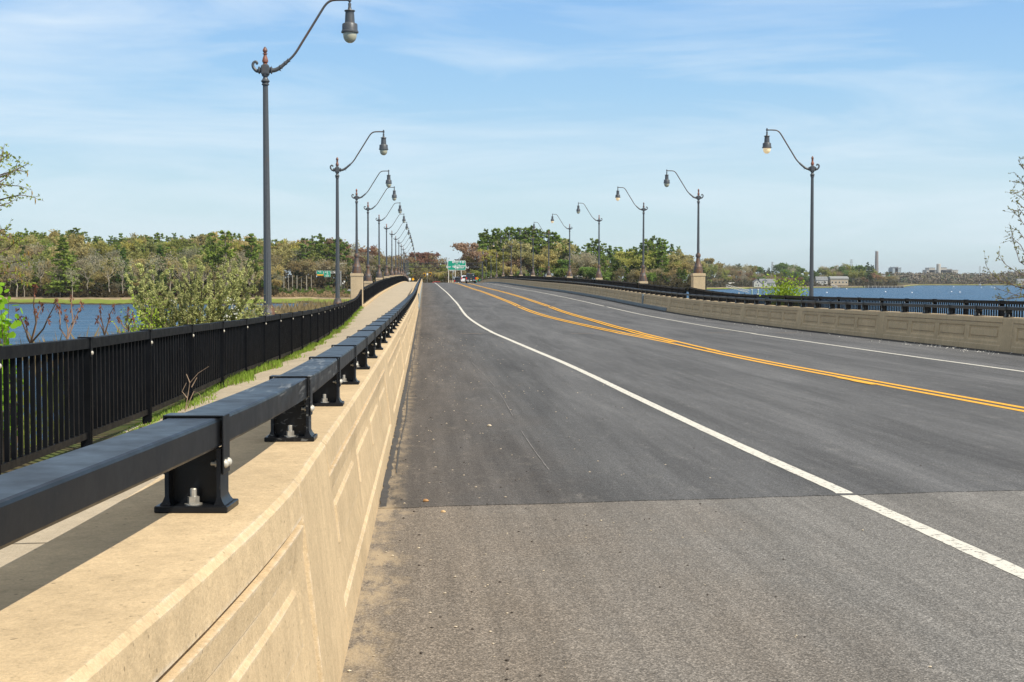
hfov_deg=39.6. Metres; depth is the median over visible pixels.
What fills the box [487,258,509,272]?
budding tree
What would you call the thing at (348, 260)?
pine tree
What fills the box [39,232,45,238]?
pine tree
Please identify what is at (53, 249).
budding tree
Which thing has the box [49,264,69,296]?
bare tree
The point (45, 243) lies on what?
budding tree
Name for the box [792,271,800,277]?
leafy tree
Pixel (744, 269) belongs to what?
bare tree
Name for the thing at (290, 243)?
budding tree
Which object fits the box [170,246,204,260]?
bare tree
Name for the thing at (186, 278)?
bare tree
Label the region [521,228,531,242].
pine tree
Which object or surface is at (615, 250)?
pine tree
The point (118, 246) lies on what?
pine tree
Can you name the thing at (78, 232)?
pine tree
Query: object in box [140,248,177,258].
budding tree
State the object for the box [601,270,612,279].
leafy tree
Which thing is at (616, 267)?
pine tree
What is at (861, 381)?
yellow centre lines
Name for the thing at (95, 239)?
pine tree
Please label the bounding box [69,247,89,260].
budding tree
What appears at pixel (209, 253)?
pine tree
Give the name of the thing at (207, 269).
budding tree
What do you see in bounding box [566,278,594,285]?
bridge fence
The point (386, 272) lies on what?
street lamp
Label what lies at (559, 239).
pine tree
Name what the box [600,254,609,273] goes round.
pine tree
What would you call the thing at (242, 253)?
bare tree
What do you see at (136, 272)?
bare tree
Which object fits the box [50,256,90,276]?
bare tree
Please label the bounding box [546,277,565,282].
bridge fence
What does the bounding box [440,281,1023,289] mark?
shore land
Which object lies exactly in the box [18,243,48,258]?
bare tree
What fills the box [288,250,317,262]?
bare tree
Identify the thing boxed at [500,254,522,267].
budding tree
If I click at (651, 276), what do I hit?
leafy tree
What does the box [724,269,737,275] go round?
bare tree
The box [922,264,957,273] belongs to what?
power plant
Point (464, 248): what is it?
budding tree
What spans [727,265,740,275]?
bare tree
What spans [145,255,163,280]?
bare tree
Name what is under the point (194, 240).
budding tree
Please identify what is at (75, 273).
bare tree
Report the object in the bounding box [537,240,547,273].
pine tree
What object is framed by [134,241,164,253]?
budding tree
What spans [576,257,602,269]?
bare tree
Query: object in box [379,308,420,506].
joint tar
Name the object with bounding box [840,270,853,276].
leafy tree
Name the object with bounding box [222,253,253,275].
bare tree
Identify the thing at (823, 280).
white house
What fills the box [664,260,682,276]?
budding tree
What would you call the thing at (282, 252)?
budding tree
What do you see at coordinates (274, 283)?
budding tree
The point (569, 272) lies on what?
street lamp
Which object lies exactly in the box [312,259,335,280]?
bare tree
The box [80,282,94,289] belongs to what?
budding tree
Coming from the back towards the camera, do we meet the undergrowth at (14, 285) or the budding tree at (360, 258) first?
the budding tree at (360, 258)
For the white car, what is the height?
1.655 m
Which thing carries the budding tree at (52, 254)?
on the shore land at (91, 300)
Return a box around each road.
[341,491,1023,681]
[378,283,1023,508]
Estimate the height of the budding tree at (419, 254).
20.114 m
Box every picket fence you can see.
[0,289,361,474]
[689,287,1023,317]
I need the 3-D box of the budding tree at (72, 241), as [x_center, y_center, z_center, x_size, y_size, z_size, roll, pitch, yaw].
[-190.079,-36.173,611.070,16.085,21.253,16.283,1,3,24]
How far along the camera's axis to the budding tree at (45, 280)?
461.01 m
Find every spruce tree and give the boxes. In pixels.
[115,247,136,290]
[149,245,175,292]
[292,259,303,288]
[324,261,335,287]
[344,263,350,281]
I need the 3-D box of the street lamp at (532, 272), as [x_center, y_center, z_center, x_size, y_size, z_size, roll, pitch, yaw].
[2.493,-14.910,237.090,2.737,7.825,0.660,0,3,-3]
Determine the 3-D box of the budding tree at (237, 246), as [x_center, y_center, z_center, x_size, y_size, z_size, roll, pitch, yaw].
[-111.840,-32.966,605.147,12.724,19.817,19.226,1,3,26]
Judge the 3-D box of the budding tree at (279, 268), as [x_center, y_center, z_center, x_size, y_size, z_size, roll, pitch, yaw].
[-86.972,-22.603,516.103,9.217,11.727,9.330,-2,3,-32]
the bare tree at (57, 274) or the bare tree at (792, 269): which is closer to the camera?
the bare tree at (57, 274)
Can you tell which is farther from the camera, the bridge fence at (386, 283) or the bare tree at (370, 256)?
the bare tree at (370, 256)
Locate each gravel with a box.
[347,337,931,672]
[693,317,1022,355]
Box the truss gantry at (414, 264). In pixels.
[404,263,482,276]
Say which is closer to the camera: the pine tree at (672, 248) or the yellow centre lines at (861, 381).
the yellow centre lines at (861, 381)
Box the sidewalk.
[0,282,415,566]
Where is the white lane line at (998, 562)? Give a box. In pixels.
[437,284,1023,578]
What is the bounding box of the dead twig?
[182,366,208,410]
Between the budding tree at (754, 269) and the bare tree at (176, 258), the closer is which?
the bare tree at (176, 258)
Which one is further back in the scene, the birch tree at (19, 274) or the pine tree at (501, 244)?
the pine tree at (501, 244)
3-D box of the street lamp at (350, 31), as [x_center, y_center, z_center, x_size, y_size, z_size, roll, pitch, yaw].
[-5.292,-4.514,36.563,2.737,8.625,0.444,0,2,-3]
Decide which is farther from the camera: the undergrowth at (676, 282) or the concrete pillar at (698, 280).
the undergrowth at (676, 282)
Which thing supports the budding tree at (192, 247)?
on the shore land at (91, 300)
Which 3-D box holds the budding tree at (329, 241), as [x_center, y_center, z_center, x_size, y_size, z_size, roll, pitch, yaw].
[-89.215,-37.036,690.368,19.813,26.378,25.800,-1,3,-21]
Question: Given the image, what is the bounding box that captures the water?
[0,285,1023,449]
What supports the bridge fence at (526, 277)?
on the deck edge kerb
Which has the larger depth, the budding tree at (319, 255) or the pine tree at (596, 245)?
the budding tree at (319, 255)
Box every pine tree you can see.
[31,262,39,285]
[32,230,39,238]
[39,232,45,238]
[42,237,90,294]
[68,228,80,238]
[70,271,78,293]
[75,228,85,242]
[81,231,89,242]
[93,236,99,268]
[106,235,115,245]
[113,242,120,250]
[117,233,127,241]
[155,233,165,241]
[200,232,218,279]
[212,230,238,285]
[228,232,238,242]
[241,233,263,295]
[271,239,283,267]
[296,238,313,278]
[308,235,318,275]
[314,237,330,259]
[315,233,326,274]
[328,237,343,269]
[334,241,353,275]
[472,233,482,271]
[478,239,491,274]
[480,228,490,249]
[481,232,488,247]
[486,229,496,243]
[486,238,496,274]
[490,228,504,241]
[492,236,503,252]
[496,230,504,238]
[499,239,508,275]
[501,228,514,248]
[502,226,515,260]
[511,228,519,249]
[514,227,529,275]
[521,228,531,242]
[522,227,536,251]
[525,237,537,275]
[526,225,539,245]
[528,240,541,274]
[531,228,545,271]
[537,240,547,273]
[539,231,547,276]
[544,229,552,249]
[549,232,563,275]
[549,240,558,266]
[554,235,565,251]
[558,245,568,258]
[581,244,590,252]
[586,238,595,259]
[591,239,603,260]
[600,243,609,260]
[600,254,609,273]
[606,245,618,278]
[610,247,624,280]
[610,259,620,277]
[621,249,634,272]
[623,267,629,281]
[633,247,641,281]
[641,238,658,271]
[649,246,659,270]
[649,252,660,279]
[650,235,657,251]
[656,238,662,250]
[656,241,669,274]
[660,239,670,254]
[669,244,674,281]
[676,267,683,281]
[681,269,687,281]
[866,266,872,284]
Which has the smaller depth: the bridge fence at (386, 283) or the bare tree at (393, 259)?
the bridge fence at (386, 283)
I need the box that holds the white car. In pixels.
[460,275,468,282]
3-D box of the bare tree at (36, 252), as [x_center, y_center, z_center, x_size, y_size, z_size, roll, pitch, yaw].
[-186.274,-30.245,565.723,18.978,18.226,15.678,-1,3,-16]
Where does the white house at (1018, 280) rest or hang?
on the shore land at (904, 284)
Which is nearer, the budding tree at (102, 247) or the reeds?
the reeds
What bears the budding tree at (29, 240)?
on the shore land at (91, 300)
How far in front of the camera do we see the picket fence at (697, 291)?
56.41 m
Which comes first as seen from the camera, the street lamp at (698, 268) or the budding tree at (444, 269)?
the street lamp at (698, 268)
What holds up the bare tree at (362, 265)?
on the shore land at (91, 300)
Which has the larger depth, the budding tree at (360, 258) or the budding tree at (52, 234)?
the budding tree at (52, 234)
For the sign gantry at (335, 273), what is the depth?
599.68 m
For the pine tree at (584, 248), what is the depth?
590.11 m
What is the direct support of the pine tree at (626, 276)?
on the shore land at (904, 284)
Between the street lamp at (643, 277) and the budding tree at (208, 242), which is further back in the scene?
the budding tree at (208, 242)
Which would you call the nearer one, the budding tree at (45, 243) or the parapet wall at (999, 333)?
the parapet wall at (999, 333)
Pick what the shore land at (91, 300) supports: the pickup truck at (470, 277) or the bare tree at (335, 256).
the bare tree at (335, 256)
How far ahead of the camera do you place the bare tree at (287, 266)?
628.21 m
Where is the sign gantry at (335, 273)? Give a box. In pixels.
[316,271,340,286]
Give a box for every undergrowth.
[0,275,278,297]
[1,246,279,292]
[261,250,435,288]
[279,285,350,293]
[412,268,469,282]
[471,270,706,291]
[690,267,897,283]
[706,279,896,286]
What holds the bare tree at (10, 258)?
on the shore land at (91, 300)
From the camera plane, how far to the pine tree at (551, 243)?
524.66 m
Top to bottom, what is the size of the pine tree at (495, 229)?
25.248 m
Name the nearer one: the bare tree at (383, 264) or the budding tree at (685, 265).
the budding tree at (685, 265)
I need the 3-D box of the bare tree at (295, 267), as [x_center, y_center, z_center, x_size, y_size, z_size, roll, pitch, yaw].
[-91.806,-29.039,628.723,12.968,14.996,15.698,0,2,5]
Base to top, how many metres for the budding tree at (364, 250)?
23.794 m
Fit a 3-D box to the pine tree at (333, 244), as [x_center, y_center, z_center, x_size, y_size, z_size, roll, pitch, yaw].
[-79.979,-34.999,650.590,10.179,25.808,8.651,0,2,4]
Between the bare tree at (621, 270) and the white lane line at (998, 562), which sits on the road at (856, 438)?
the white lane line at (998, 562)
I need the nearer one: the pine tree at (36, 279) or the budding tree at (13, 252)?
the pine tree at (36, 279)
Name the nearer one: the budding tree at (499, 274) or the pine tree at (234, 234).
the budding tree at (499, 274)
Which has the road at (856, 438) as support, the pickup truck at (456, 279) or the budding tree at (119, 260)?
the pickup truck at (456, 279)
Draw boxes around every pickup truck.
[453,277,460,282]
[464,273,476,282]
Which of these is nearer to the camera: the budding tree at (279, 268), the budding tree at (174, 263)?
the budding tree at (174, 263)
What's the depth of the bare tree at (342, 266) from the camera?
627.36 m
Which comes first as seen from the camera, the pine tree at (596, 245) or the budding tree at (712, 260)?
the pine tree at (596, 245)
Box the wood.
[820,270,1023,283]
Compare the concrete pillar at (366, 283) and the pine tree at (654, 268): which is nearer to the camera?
the concrete pillar at (366, 283)
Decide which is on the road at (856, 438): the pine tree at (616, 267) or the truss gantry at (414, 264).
the truss gantry at (414, 264)
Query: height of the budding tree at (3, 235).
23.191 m
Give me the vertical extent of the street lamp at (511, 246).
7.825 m
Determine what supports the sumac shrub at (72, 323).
on the bank
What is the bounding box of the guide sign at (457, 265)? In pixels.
[446,260,468,282]
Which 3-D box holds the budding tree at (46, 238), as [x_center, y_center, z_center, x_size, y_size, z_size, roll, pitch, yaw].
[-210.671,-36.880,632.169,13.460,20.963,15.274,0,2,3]
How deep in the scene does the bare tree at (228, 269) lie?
431.70 m
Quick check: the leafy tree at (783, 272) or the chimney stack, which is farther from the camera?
the chimney stack
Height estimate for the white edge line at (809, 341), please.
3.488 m
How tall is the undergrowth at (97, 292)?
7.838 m
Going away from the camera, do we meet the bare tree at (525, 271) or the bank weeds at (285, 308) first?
the bank weeds at (285, 308)
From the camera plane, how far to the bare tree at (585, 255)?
488.04 m
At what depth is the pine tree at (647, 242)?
489.75 m
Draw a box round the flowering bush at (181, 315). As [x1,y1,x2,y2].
[123,256,263,331]
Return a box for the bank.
[1,348,303,473]
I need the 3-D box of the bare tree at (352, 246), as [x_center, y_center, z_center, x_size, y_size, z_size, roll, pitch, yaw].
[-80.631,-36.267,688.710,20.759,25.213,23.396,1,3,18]
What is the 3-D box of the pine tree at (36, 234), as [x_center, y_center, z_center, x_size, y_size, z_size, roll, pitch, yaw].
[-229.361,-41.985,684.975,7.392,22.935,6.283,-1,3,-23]
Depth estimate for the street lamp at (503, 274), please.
326.48 m
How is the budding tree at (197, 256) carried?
on the shore land at (91, 300)
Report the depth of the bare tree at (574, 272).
468.52 m
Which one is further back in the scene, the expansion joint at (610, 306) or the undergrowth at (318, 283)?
the undergrowth at (318, 283)
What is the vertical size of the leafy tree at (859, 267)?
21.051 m
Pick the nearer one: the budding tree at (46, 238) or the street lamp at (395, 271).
the street lamp at (395, 271)
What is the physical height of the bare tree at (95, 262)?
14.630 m
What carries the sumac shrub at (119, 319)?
on the bank
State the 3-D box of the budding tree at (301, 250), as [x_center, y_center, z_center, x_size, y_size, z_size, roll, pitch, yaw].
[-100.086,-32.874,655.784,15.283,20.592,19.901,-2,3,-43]
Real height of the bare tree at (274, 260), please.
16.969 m
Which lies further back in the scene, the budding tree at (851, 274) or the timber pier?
the budding tree at (851, 274)
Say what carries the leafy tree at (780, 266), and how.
on the shore land at (904, 284)
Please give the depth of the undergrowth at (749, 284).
1235.43 m
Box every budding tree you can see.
[0,230,27,242]
[0,234,19,249]
[0,248,7,258]
[4,247,23,257]
[5,235,40,249]
[17,268,35,296]
[18,240,40,247]
[20,254,46,265]
[34,235,51,244]
[36,248,71,268]
[37,235,67,246]
[37,275,50,286]
[45,252,66,272]
[46,229,60,238]
[48,242,94,253]
[51,233,84,252]
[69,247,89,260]
[72,260,94,280]
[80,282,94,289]
[84,240,101,260]
[86,240,115,257]
[90,269,104,287]
[93,272,110,294]
[95,254,123,291]
[102,265,122,278]
[109,240,141,252]
[111,256,133,267]
[120,238,142,254]
[120,247,147,261]
[125,233,149,274]
[127,256,147,292]
[131,258,149,268]
[133,279,140,286]
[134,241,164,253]
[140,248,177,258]
[142,239,165,258]
[152,256,178,277]
[164,241,181,260]
[167,255,194,286]
[170,238,200,257]
[175,258,197,287]
[179,235,199,243]
[182,255,207,269]
[184,240,209,253]
[189,234,211,246]
[189,255,217,268]
[190,262,216,286]
[198,238,231,251]
[198,249,237,265]
[200,231,237,245]
[205,272,222,292]
[227,268,246,280]
[229,242,257,255]
[231,241,258,255]
[233,235,255,242]
[245,269,263,283]
[256,238,262,252]
[260,239,294,249]
[260,240,297,250]
[260,243,296,268]
[271,238,299,278]
[271,264,285,277]
[271,278,282,288]
[288,248,308,274]
[297,240,323,247]
[297,250,317,261]
[312,250,331,262]
[321,247,334,255]
[324,237,345,247]
[340,253,371,267]
[341,242,369,255]
[358,245,376,255]
[361,255,384,272]
[364,248,385,258]
[385,254,413,266]
[404,252,430,263]
[405,263,425,272]
[413,253,432,265]
[419,252,440,266]
[432,270,443,280]
[436,264,447,271]
[450,242,497,268]
[454,257,475,273]
[460,249,498,270]
[468,248,495,273]
[468,270,484,278]
[481,251,510,271]
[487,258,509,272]
[489,239,534,260]
[489,269,506,276]
[498,264,518,275]
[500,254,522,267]
[512,249,547,272]
[512,258,534,274]
[530,249,558,273]
[537,260,560,276]
[540,239,577,259]
[585,260,611,268]
[613,251,649,269]
[631,248,653,270]
[631,250,665,269]
[633,268,645,280]
[656,249,690,279]
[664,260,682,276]
[667,259,693,274]
[681,255,701,264]
[703,258,724,268]
[706,264,717,283]
[718,269,729,278]
[729,268,742,281]
[743,271,752,280]
[748,265,756,275]
[770,272,782,279]
[818,267,829,274]
[827,271,836,275]
[843,264,854,270]
[847,270,858,280]
[853,269,863,281]
[983,157,1023,300]
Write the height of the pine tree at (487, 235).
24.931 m
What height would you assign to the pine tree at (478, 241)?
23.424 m
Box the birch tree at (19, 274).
[0,144,42,287]
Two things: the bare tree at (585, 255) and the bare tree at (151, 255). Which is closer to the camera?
the bare tree at (585, 255)
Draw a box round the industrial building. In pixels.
[888,267,900,273]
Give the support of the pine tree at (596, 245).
on the shore land at (904, 284)
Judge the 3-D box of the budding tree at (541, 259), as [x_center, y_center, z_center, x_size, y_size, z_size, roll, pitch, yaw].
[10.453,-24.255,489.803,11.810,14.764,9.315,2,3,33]
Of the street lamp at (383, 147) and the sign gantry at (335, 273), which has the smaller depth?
the street lamp at (383, 147)
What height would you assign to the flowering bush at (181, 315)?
3.365 m
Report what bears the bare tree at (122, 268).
on the shore land at (91, 300)
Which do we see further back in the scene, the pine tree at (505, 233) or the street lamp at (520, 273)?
the pine tree at (505, 233)
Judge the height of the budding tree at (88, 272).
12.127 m
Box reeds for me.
[262,287,350,296]
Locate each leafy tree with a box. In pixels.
[472,272,488,278]
[552,268,567,277]
[555,259,579,269]
[578,266,607,278]
[579,266,591,278]
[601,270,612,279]
[645,271,656,281]
[658,266,671,279]
[751,266,762,274]
[774,262,788,271]
[779,269,789,281]
[783,272,793,283]
[788,265,799,271]
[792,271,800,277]
[798,274,807,282]
[827,265,846,272]
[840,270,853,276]
[854,265,866,272]
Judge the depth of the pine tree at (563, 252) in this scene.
524.32 m
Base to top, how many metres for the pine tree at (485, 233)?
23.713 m
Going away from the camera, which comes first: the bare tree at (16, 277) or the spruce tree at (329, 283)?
the bare tree at (16, 277)
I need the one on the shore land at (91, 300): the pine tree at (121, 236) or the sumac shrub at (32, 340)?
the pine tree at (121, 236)
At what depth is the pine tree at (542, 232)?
559.43 m
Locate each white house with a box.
[752,278,775,286]
[814,276,827,284]
[1016,279,1023,283]
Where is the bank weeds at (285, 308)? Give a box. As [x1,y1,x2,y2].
[9,299,346,378]
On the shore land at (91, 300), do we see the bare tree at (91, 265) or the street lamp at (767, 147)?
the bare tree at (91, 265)
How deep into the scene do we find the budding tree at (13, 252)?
560.39 m
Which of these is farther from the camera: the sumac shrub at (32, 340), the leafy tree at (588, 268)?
the leafy tree at (588, 268)
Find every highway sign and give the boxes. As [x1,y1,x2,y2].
[317,271,322,275]
[324,271,330,276]
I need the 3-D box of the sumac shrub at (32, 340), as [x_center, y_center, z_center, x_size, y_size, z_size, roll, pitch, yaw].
[-4.592,0.130,13.917,0.417,1.400,0.489,0,2,-4]
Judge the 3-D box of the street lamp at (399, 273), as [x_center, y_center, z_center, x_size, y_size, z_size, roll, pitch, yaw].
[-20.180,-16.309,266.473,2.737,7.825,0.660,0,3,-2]
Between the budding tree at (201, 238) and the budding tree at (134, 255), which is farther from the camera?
the budding tree at (201, 238)
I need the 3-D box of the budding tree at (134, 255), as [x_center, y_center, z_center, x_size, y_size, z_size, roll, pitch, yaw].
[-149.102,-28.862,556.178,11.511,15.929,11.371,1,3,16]
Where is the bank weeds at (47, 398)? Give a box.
[3,299,342,446]
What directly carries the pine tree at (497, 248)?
on the shore land at (904, 284)
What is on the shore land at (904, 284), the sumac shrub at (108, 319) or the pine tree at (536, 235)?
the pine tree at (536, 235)
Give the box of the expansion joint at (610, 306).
[583,306,637,306]
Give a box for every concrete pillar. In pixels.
[350,273,363,306]
[364,281,372,286]
[690,273,705,289]
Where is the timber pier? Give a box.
[863,286,903,287]
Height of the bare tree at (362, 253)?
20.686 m
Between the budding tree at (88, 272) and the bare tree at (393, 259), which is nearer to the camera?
the budding tree at (88, 272)
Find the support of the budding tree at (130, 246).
on the shore land at (91, 300)
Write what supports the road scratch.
on the road at (856, 438)
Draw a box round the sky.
[0,0,1023,278]
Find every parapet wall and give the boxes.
[0,279,422,681]
[477,279,1023,353]
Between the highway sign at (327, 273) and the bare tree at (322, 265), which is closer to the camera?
the highway sign at (327, 273)
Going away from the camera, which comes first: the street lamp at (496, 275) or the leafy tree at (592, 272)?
the street lamp at (496, 275)
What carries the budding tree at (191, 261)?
on the shore land at (91, 300)
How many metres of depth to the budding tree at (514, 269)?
468.10 m
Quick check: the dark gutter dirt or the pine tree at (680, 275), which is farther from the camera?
the pine tree at (680, 275)
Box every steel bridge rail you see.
[0,277,421,549]
[476,277,1023,316]
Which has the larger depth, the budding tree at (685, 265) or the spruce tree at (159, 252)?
the budding tree at (685, 265)
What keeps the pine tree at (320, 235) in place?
on the shore land at (91, 300)
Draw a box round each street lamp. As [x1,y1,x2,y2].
[251,0,358,315]
[330,130,387,304]
[351,170,391,272]
[364,186,396,280]
[376,203,401,277]
[384,214,405,275]
[389,222,407,274]
[394,228,409,274]
[398,233,410,274]
[400,237,412,274]
[402,243,413,275]
[487,247,497,276]
[493,242,504,275]
[500,239,512,274]
[508,233,522,274]
[519,228,534,274]
[533,222,550,275]
[551,214,571,275]
[576,202,601,277]
[615,187,647,280]
[664,169,703,272]
[762,128,819,306]
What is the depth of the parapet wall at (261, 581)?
3.89 m
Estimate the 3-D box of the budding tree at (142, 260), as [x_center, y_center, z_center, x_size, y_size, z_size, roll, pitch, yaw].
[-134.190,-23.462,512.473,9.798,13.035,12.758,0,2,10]
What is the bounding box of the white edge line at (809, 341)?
[495,284,1023,371]
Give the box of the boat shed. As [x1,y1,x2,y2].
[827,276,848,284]
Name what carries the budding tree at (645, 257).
on the shore land at (904, 284)
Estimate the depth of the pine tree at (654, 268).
490.01 m
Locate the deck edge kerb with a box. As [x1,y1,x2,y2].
[363,281,406,306]
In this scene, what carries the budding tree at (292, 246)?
on the shore land at (91, 300)
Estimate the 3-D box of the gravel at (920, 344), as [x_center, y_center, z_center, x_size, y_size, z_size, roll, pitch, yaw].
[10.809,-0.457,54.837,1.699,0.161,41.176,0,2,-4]
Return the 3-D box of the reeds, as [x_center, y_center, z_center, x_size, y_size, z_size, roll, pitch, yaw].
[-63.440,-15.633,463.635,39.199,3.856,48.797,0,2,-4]
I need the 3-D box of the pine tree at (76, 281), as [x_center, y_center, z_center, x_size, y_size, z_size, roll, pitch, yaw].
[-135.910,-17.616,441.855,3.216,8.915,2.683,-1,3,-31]
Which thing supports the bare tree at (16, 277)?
on the shore land at (91, 300)
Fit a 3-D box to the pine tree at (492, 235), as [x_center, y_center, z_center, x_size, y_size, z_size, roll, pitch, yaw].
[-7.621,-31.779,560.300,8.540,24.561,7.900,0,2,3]
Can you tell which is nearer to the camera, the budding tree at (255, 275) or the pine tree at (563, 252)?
the budding tree at (255, 275)
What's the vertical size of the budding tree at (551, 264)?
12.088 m
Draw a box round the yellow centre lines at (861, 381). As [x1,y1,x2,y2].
[456,283,1023,411]
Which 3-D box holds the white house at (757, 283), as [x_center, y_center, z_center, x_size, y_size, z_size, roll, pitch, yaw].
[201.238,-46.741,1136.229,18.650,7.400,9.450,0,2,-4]
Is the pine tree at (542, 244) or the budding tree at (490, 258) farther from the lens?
the pine tree at (542, 244)
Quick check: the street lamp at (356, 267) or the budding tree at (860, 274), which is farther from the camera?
the budding tree at (860, 274)
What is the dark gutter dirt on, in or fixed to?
on the road at (856, 438)
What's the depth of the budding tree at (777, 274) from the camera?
1243.53 m
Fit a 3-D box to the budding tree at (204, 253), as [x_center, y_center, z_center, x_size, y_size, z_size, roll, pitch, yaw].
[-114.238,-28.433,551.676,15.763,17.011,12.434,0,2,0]
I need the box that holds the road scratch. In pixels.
[489,380,548,468]
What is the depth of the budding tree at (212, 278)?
442.33 m
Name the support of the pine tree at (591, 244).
on the shore land at (904, 284)
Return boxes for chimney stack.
[875,251,878,272]
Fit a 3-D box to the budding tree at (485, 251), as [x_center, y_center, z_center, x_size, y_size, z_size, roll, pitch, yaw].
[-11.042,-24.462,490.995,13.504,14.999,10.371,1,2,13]
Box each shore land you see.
[0,273,350,304]
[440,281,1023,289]
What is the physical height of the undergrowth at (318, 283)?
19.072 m
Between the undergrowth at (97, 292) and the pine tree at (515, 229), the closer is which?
the undergrowth at (97, 292)
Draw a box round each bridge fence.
[363,283,373,303]
[374,279,383,295]
[384,278,389,289]
[390,276,394,286]
[395,276,398,283]
[519,276,530,278]
[530,276,545,279]
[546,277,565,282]
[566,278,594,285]
[595,279,637,291]
[638,283,686,297]
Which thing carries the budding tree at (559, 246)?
on the shore land at (904, 284)
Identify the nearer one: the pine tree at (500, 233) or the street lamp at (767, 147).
the street lamp at (767, 147)
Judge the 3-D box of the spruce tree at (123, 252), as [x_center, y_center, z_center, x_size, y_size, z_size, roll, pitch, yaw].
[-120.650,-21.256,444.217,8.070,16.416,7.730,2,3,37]
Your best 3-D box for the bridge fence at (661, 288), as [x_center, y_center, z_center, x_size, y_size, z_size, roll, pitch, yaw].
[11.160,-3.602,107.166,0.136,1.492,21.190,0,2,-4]
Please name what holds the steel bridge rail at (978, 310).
on the parapet wall at (999, 333)
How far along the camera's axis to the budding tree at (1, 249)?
555.04 m
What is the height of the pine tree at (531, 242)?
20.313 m
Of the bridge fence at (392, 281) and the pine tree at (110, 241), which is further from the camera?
the pine tree at (110, 241)
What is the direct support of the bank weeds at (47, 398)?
on the bank
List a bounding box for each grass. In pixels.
[115,306,363,433]
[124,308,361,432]
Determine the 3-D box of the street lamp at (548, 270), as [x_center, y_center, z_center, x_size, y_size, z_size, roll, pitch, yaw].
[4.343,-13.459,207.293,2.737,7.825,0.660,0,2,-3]
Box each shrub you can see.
[0,282,24,461]
[15,283,58,342]
[56,295,83,339]
[95,303,115,334]
[111,290,169,332]
[116,307,134,331]
[232,294,275,318]
[757,270,808,306]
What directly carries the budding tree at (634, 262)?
on the shore land at (904, 284)
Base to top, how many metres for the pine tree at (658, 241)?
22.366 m
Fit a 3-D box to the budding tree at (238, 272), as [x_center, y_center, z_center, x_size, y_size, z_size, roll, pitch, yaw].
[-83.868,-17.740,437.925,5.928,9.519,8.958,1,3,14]
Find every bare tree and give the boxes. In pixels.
[0,263,32,292]
[1,254,29,262]
[2,254,31,296]
[11,262,44,278]
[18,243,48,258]
[25,242,56,258]
[26,256,51,290]
[42,264,60,293]
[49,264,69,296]
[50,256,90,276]
[66,267,79,296]
[73,259,104,294]
[82,246,120,261]
[87,253,118,271]
[110,282,125,289]
[111,256,136,293]
[122,265,143,280]
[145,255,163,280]
[146,252,162,262]
[151,250,181,290]
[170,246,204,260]
[180,275,194,285]
[187,264,213,283]
[217,264,231,283]
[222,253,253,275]
[234,250,263,263]
[259,251,284,266]
[272,272,284,281]
[275,258,294,281]
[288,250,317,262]
[289,258,318,279]
[298,258,324,276]
[303,258,334,278]
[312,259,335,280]
[323,251,366,260]
[326,249,352,268]
[332,260,352,275]
[335,240,359,253]
[341,262,365,275]
[364,254,377,266]
[366,258,394,267]
[377,261,400,270]
[383,256,405,264]
[416,268,434,281]
[427,253,447,268]
[456,266,472,282]
[458,254,485,282]
[515,266,528,274]
[554,268,578,277]
[565,251,596,264]
[570,260,587,277]
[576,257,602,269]
[612,266,625,280]
[625,268,636,277]
[645,267,664,281]
[663,268,678,284]
[715,268,724,278]
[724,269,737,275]
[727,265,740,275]
[741,263,752,276]
[775,264,798,276]
[821,265,838,275]
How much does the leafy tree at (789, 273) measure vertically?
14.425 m
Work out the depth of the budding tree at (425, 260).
717.22 m
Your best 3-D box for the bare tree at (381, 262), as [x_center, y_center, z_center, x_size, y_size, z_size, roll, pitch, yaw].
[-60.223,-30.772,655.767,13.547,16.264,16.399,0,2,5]
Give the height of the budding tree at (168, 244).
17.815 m
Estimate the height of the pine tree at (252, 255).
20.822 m
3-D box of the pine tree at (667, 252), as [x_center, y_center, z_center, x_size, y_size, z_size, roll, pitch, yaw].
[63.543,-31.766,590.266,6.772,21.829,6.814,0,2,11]
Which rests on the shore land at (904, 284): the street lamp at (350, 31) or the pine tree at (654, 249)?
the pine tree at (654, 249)
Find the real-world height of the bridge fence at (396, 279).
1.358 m
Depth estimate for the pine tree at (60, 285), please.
440.24 m
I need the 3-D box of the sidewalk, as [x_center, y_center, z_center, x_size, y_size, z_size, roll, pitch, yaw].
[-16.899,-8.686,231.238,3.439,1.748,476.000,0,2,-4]
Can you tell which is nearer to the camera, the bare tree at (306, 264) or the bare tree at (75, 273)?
the bare tree at (75, 273)
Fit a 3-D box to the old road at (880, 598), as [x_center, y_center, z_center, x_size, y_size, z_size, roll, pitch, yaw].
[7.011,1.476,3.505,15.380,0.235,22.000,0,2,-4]
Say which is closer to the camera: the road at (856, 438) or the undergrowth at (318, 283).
the road at (856, 438)
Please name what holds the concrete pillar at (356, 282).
on the deck edge kerb
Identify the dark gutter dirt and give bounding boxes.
[502,283,1023,354]
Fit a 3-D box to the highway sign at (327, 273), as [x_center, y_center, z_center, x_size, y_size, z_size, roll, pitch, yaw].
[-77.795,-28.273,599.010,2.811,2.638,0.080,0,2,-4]
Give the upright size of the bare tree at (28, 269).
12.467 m
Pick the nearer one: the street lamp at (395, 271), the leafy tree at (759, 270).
the street lamp at (395, 271)
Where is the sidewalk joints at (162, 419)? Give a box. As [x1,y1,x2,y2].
[14,293,405,543]
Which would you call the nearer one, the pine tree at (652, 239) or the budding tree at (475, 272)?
the budding tree at (475, 272)
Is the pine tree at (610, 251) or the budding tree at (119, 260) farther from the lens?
the pine tree at (610, 251)
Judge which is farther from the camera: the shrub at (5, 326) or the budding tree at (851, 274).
the budding tree at (851, 274)
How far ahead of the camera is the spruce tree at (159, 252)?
450.51 m
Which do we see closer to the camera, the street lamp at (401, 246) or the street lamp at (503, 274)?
the street lamp at (401, 246)

